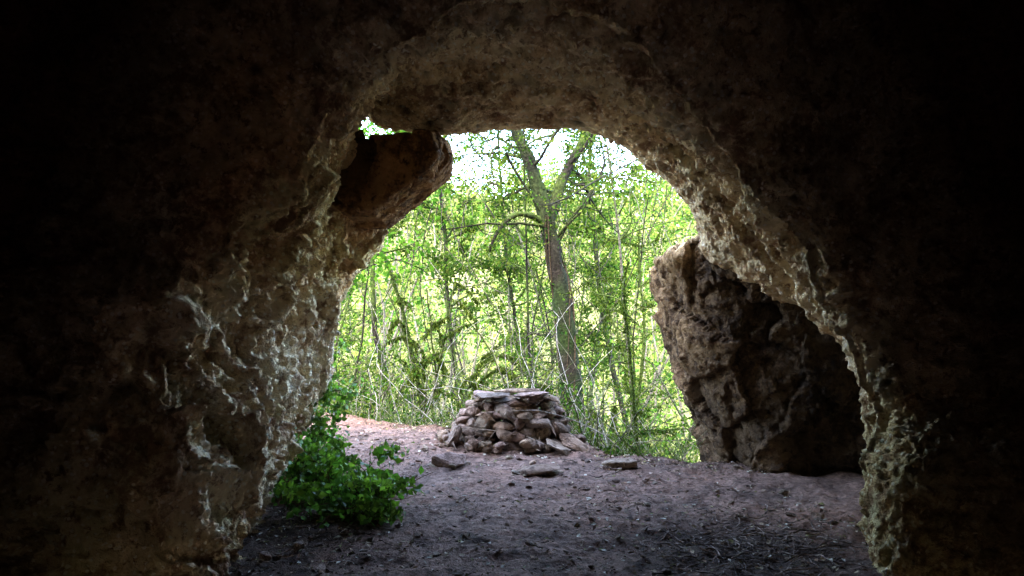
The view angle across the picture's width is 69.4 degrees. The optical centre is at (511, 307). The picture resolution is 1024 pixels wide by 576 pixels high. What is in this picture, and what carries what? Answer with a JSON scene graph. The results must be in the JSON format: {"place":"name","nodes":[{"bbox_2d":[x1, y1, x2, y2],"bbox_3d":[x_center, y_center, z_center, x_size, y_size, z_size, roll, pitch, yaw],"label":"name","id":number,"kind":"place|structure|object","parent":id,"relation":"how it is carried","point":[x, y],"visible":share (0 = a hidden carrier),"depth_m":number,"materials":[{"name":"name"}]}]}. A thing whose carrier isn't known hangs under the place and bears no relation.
{"place":"outdoors","nodes":[
{"label":"outdoors","id":0,"kind":"place"},
{"bbox_2d":[361,117,680,197],"label":"sky","id":1,"kind":"structure","parent":0,"point":[554,150],"materials":[{"name":"white"}]},
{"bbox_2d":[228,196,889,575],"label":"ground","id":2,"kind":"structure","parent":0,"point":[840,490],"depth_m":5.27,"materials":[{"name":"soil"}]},
{"bbox_2d":[323,314,356,409],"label":"sapling","id":3,"kind":"object","parent":2,"relation":"on","point":[355,364],"visible":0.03,"depth_m":11.51,"materials":[{"name":"green plant"}]},
{"bbox_2d":[269,338,432,528],"bbox_3d":[-1.492,0.988,6.113,1.284,1.494,2.610,0,0,-21],"label":"ivy plant","id":4,"kind":"object","parent":2,"relation":"on","point":[320,483],"visible":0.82,"depth_m":5.39,"materials":[{"name":"green plant"}]},
{"bbox_2d":[335,308,372,394],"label":"sapling","id":5,"kind":"object","parent":2,"relation":"on","point":[356,351],"visible":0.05,"depth_m":15.34,"materials":[{"name":"green plant"}]},
{"bbox_2d":[315,343,397,416],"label":"shrub","id":6,"kind":"object","parent":2,"relation":"on","point":[367,399],"visible":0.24,"depth_m":10.54,"materials":[{"name":"green plant"}]},
{"bbox_2d":[333,295,389,406],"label":"sapling","id":7,"kind":"object","parent":2,"relation":"on","point":[338,348],"visible":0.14,"depth_m":12.20,"materials":[{"name":"green plant"}]},
{"bbox_2d":[335,313,391,407],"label":"sapling","id":8,"kind":"object","parent":2,"relation":"on","point":[361,354],"visible":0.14,"depth_m":13.87,"materials":[{"name":"green plant"}]},
{"bbox_2d":[333,130,398,408],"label":"sapling","id":9,"kind":"object","parent":2,"relation":"on","point":[352,339],"visible":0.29,"depth_m":10.61,"materials":[{"name":"green plant"}]},
{"bbox_2d":[333,127,410,385],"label":"sapling","id":10,"kind":"object","parent":2,"relation":"on","point":[351,289],"visible":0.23,"depth_m":11.39,"materials":[{"name":"green plant"}]},
{"bbox_2d":[340,207,421,319],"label":"sapling","id":11,"kind":"object","parent":2,"relation":"on","point":[373,276],"visible":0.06,"depth_m":11.30,"materials":[{"name":"green plant"}]},
{"bbox_2d":[332,370,429,417],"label":"shrub","id":12,"kind":"object","parent":2,"relation":"on","point":[381,391],"visible":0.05,"depth_m":12.22,"materials":[{"name":"green plant"}]},
{"bbox_2d":[335,334,446,419],"bbox_3d":[-2.582,1.619,12.462,3.294,2.346,1.710,0,0,7],"label":"shrub","id":13,"kind":"object","parent":2,"relation":"on","point":[401,369],"visible":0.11,"depth_m":12.35,"materials":[{"name":"green plant"}]},
{"bbox_2d":[336,343,449,423],"bbox_3d":[-1.734,1.325,10.450,1.206,1.675,1.899,0,0,19],"label":"shrub","id":14,"kind":"object","parent":2,"relation":"on","point":[385,374],"visible":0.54,"depth_m":10.18,"materials":[{"name":"green plant"}]},
{"bbox_2d":[378,222,423,421],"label":"mossy sapling","id":15,"kind":"object","parent":2,"relation":"on","point":[400,301],"visible":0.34,"depth_m":10.57,"materials":[{"name":"green plant"}]},
{"bbox_2d":[342,118,470,310],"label":"hazel tree","id":16,"kind":"object","parent":2,"relation":"on","point":[380,261],"visible":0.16,"depth_m":9.30,"materials":[{"name":"green plant"}]},
{"bbox_2d":[363,122,462,407],"bbox_3d":[-1.941,-1.066,12.274,3.043,7.865,2.191,0,0,0],"label":"sapling","id":17,"kind":"object","parent":2,"relation":"on","point":[372,289],"visible":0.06,"depth_m":12.37,"materials":[{"name":"green plant"}]},
{"bbox_2d":[395,275,483,415],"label":"sapling","id":18,"kind":"object","parent":2,"relation":"on","point":[451,339],"visible":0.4,"depth_m":12.90,"materials":[{"name":"green plant"}]},
{"bbox_2d":[396,259,485,400],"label":"sapling","id":19,"kind":"object","parent":2,"relation":"on","point":[457,352],"visible":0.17,"depth_m":16.37,"materials":[{"name":"green plant"}]},
{"bbox_2d":[427,452,470,467],"bbox_3d":[-0.592,1.458,7.000,0.401,0.159,0.220,0,0,0],"label":"flat stone","id":20,"kind":"object","parent":2,"relation":"on","point":[445,459],"visible":0.82,"depth_m":6.95,"materials":[{"name":"grey stone"}]},
{"bbox_2d":[401,307,498,417],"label":"sapling","id":21,"kind":"object","parent":2,"relation":"on","point":[456,310],"visible":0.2,"depth_m":14.89,"materials":[{"name":"green plant"}]},
{"bbox_2d":[402,251,501,422],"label":"sapling","id":22,"kind":"object","parent":2,"relation":"on","point":[477,285],"visible":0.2,"depth_m":15.55,"materials":[{"name":"green plant"}]},
{"bbox_2d":[404,135,510,405],"bbox_3d":[-1.395,-0.389,13.769,2.775,8.235,2.210,0,0,0],"label":"sapling","id":23,"kind":"object","parent":2,"relation":"on","point":[446,274],"visible":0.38,"depth_m":13.73,"materials":[{"name":"green plant"}]},
{"bbox_2d":[377,281,557,426],"bbox_3d":[-0.644,0.858,10.836,2.511,2.434,2.586,0,0,0],"label":"mossy shrub","id":24,"kind":"object","parent":2,"relation":"on","point":[435,324],"visible":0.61,"depth_m":10.20,"materials":[{"name":"green plant"}]},
{"bbox_2d":[427,281,524,411],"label":"sapling","id":25,"kind":"object","parent":2,"relation":"on","point":[487,332],"visible":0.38,"depth_m":13.84,"materials":[{"name":"green plant"}]},
{"bbox_2d":[453,278,554,401],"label":"sapling","id":26,"kind":"object","parent":2,"relation":"on","point":[509,303],"visible":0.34,"depth_m":13.92,"materials":[{"name":"green plant"}]},
{"bbox_2d":[318,146,699,462],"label":"distant trees","id":27,"kind":"object","parent":2,"relation":"on","point":[381,295],"visible":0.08,"depth_m":31.53,"materials":[{"name":"green plant"}]},
{"bbox_2d":[431,381,588,454],"bbox_3d":[-0.014,1.366,8.044,1.859,1.109,1.222,0,0,18],"label":"stone cairn","id":28,"kind":"object","parent":2,"relation":"on","point":[528,427],"visible":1,"depth_m":7.83,"materials":[{"name":"grey stone"}]},
{"bbox_2d":[444,369,575,419],"bbox_3d":[-0.051,1.781,10.939,2.008,1.736,2.709,0,0,0],"label":"shrub","id":29,"kind":"object","parent":2,"relation":"on","point":[493,390],"visible":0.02,"depth_m":10.94,"materials":[{"name":"green plant"}]},
{"bbox_2d":[450,129,572,385],"bbox_3d":[0.043,0.337,14.863,2.694,8.925,2.021,0,0,-41],"label":"sapling","id":30,"kind":"object","parent":2,"relation":"on","point":[496,271],"visible":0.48,"depth_m":14.72,"materials":[{"name":"green plant"}]},
{"bbox_2d":[314,282,709,462],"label":"undergrowth","id":31,"kind":"object","parent":2,"relation":"on","point":[416,418],"visible":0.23,"depth_m":9.30,"materials":[{"name":"green plant"}]},
{"bbox_2d":[0,0,1023,575],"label":"cave rock","id":32,"kind":"object","parent":2,"relation":"on","point":[188,250],"visible":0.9,"depth_m":4.42,"materials":[{"name":"stone"}]},
{"bbox_2d":[332,129,452,230],"bbox_3d":[-1.054,-1.036,6.165,1.138,0.776,1.122,0,0,0],"label":"rock outcrop","id":33,"kind":"object","parent":32,"relation":"attached to","point":[389,181],"visible":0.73,"depth_m":5.68,"materials":[{"name":"brown stone"}]},
{"bbox_2d":[340,130,694,407],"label":"trees","id":34,"kind":"object","parent":2,"relation":"on","point":[569,247],"visible":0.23,"depth_m":12.61,"materials":[{"name":"green plant"}]},
{"bbox_2d":[434,311,627,433],"bbox_3d":[0.237,1.106,10.214,2.786,2.124,0.878,0,0,0],"label":"mossy shrub","id":35,"kind":"object","parent":2,"relation":"on","point":[485,356],"visible":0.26,"depth_m":9.97,"materials":[{"name":"green plant"}]},
{"bbox_2d":[474,138,596,387],"bbox_3d":[0.575,0.187,12.579,2.010,6.610,1.733,0,0,-45],"label":"sapling","id":36,"kind":"object","parent":2,"relation":"on","point":[531,351],"visible":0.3,"depth_m":12.62,"materials":[{"name":"green plant"}]},
{"bbox_2d":[511,464,563,476],"bbox_3d":[0.239,1.468,6.664,0.496,0.108,0.256,0,0,-11],"label":"flat stone","id":37,"kind":"object","parent":2,"relation":"on","point":[532,470],"visible":0.95,"depth_m":6.58,"materials":[{"name":"grey stone"}]},
{"bbox_2d":[423,128,660,435],"bbox_3d":[0.494,-1.800,11.086,5.586,9.818,5.834,0,0,44],"label":"oak tree","id":38,"kind":"object","parent":2,"relation":"on","point":[545,218],"visible":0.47,"depth_m":10.90,"materials":[{"name":"green plant"}]},
{"bbox_2d":[496,253,591,395],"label":"sapling","id":39,"kind":"object","parent":2,"relation":"on","point":[549,329],"visible":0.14,"depth_m":15.03,"materials":[{"name":"green plant"}]},
{"bbox_2d":[491,135,597,385],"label":"sapling","id":40,"kind":"object","parent":2,"relation":"on","point":[527,289],"visible":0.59,"depth_m":12.37,"materials":[{"name":"green plant"}]},
{"bbox_2d":[402,305,690,455],"bbox_3d":[0.550,1.052,9.380,2.856,2.150,3.621,0,0,-42],"label":"shrub","id":41,"kind":"object","parent":2,"relation":"on","point":[574,392],"visible":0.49,"depth_m":9.47,"materials":[{"name":"green plant"}]},
{"bbox_2d":[496,225,608,443],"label":"sapling","id":42,"kind":"object","parent":2,"relation":"on","point":[539,303],"visible":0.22,"depth_m":13.43,"materials":[{"name":"green plant"}]},
{"bbox_2d":[229,421,877,575],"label":"leaf litter","id":43,"kind":"object","parent":2,"relation":"on","point":[822,504],"visible":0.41,"depth_m":4.85,"materials":[{"name":"brown plant"}]},
{"bbox_2d":[492,205,616,426],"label":"sapling","id":44,"kind":"object","parent":2,"relation":"on","point":[549,302],"visible":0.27,"depth_m":12.97,"materials":[{"name":"green plant"}]},
{"bbox_2d":[243,443,886,575],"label":"fallen twigs","id":45,"kind":"object","parent":2,"relation":"on","point":[721,544],"visible":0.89,"depth_m":4.60,"materials":[{"name":"brown wood"}]},
{"bbox_2d":[506,252,630,405],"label":"sapling","id":46,"kind":"object","parent":2,"relation":"on","point":[578,323],"visible":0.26,"depth_m":13.49,"materials":[{"name":"green plant"}]},
{"bbox_2d":[223,432,914,575],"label":"pebbles","id":47,"kind":"object","parent":2,"relation":"on","point":[268,556],"visible":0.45,"depth_m":5.16,"materials":[{"name":"stone"}]},
{"bbox_2d":[530,378,611,444],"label":"shrub","id":48,"kind":"object","parent":2,"relation":"on","point":[577,402],"visible":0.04,"depth_m":9.62,"materials":[{"name":"green plant"}]},
{"bbox_2d":[539,129,640,435],"bbox_3d":[1.387,0.189,13.987,2.508,8.707,2.186,0,0,34],"label":"sapling","id":49,"kind":"object","parent":2,"relation":"on","point":[607,268],"visible":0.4,"depth_m":13.68,"materials":[{"name":"green plant"}]},
{"bbox_2d":[549,159,650,431],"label":"sapling","id":50,"kind":"object","parent":2,"relation":"on","point":[620,207],"visible":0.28,"depth_m":15.74,"materials":[{"name":"green plant"}]},
{"bbox_2d":[581,355,636,439],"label":"sapling","id":51,"kind":"object","parent":2,"relation":"on","point":[620,376],"visible":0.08,"depth_m":15.58,"materials":[{"name":"green plant"}]},
{"bbox_2d":[546,131,690,454],"bbox_3d":[1.566,-0.053,10.303,2.029,5.935,1.499,0,0,-9],"label":"sapling","id":52,"kind":"object","parent":2,"relation":"on","point":[619,238],"visible":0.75,"depth_m":10.16,"materials":[{"name":"green plant"}]},
{"bbox_2d":[600,458,639,470],"bbox_3d":[1.023,1.498,7.017,0.402,0.130,0.191,0,0,-11],"label":"flat stone","id":53,"kind":"object","parent":2,"relation":"on","point":[625,463],"visible":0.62,"depth_m":6.95,"materials":[{"name":"grey stone"}]},
{"bbox_2d":[559,259,689,453],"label":"mossy sapling","id":54,"kind":"object","parent":2,"relation":"on","point":[624,313],"visible":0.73,"depth_m":9.10,"materials":[{"name":"green plant"}]},
{"bbox_2d":[586,276,663,453],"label":"mossy sapling","id":55,"kind":"object","parent":2,"relation":"on","point":[609,316],"visible":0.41,"depth_m":11.11,"materials":[{"name":"green plant"}]},
{"bbox_2d":[596,221,663,450],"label":"mossy sapling","id":56,"kind":"object","parent":2,"relation":"on","point":[649,305],"visible":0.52,"depth_m":10.50,"materials":[{"name":"green plant"}]},
{"bbox_2d":[581,194,697,455],"bbox_3d":[2.139,1.020,12.021,2.056,5.643,1.630,0,0,0],"label":"sapling","id":57,"kind":"object","parent":2,"relation":"on","point":[652,252],"visible":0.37,"depth_m":12.00,"materials":[{"name":"green plant"}]},
{"bbox_2d":[592,374,698,459],"bbox_3d":[1.575,2.221,11.075,3.597,2.296,2.672,0,0,0],"label":"shrub","id":58,"kind":"object","parent":2,"relation":"on","point":[625,430],"visible":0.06,"depth_m":11.39,"materials":[{"name":"green plant"}]},
{"bbox_2d":[605,383,691,441],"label":"sapling","id":59,"kind":"object","parent":2,"relation":"on","point":[666,396],"visible":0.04,"depth_m":15.57,"materials":[{"name":"green plant"}]},
{"bbox_2d":[606,349,695,454],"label":"sapling","id":60,"kind":"object","parent":2,"relation":"on","point":[662,381],"visible":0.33,"depth_m":12.21,"materials":[{"name":"green plant"}]},
{"bbox_2d":[638,411,699,461],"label":"shrub","id":61,"kind":"object","parent":2,"relation":"on","point":[674,426],"visible":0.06,"depth_m":10.26,"materials":[{"name":"green plant"}]},
{"bbox_2d":[640,443,699,461],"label":"shrub","id":62,"kind":"object","parent":2,"relation":"on","point":[696,453],"visible":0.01,"depth_m":10.77,"materials":[{"name":"green plant"}]},
{"bbox_2d":[659,412,699,462],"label":"sapling","id":63,"kind":"object","parent":2,"relation":"on","point":[682,455],"visible":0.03,"depth_m":14.98,"materials":[{"name":"green plant"}]},
{"bbox_2d":[649,235,866,476],"bbox_3d":[3.080,0.364,7.554,3.318,3.559,2.315,0,0,0],"label":"rock buttress","id":64,"kind":"object","parent":2,"relation":"on","point":[763,381],"visible":0.25,"depth_m":6.87,"materials":[{"name":"brown stone"}]}
]}

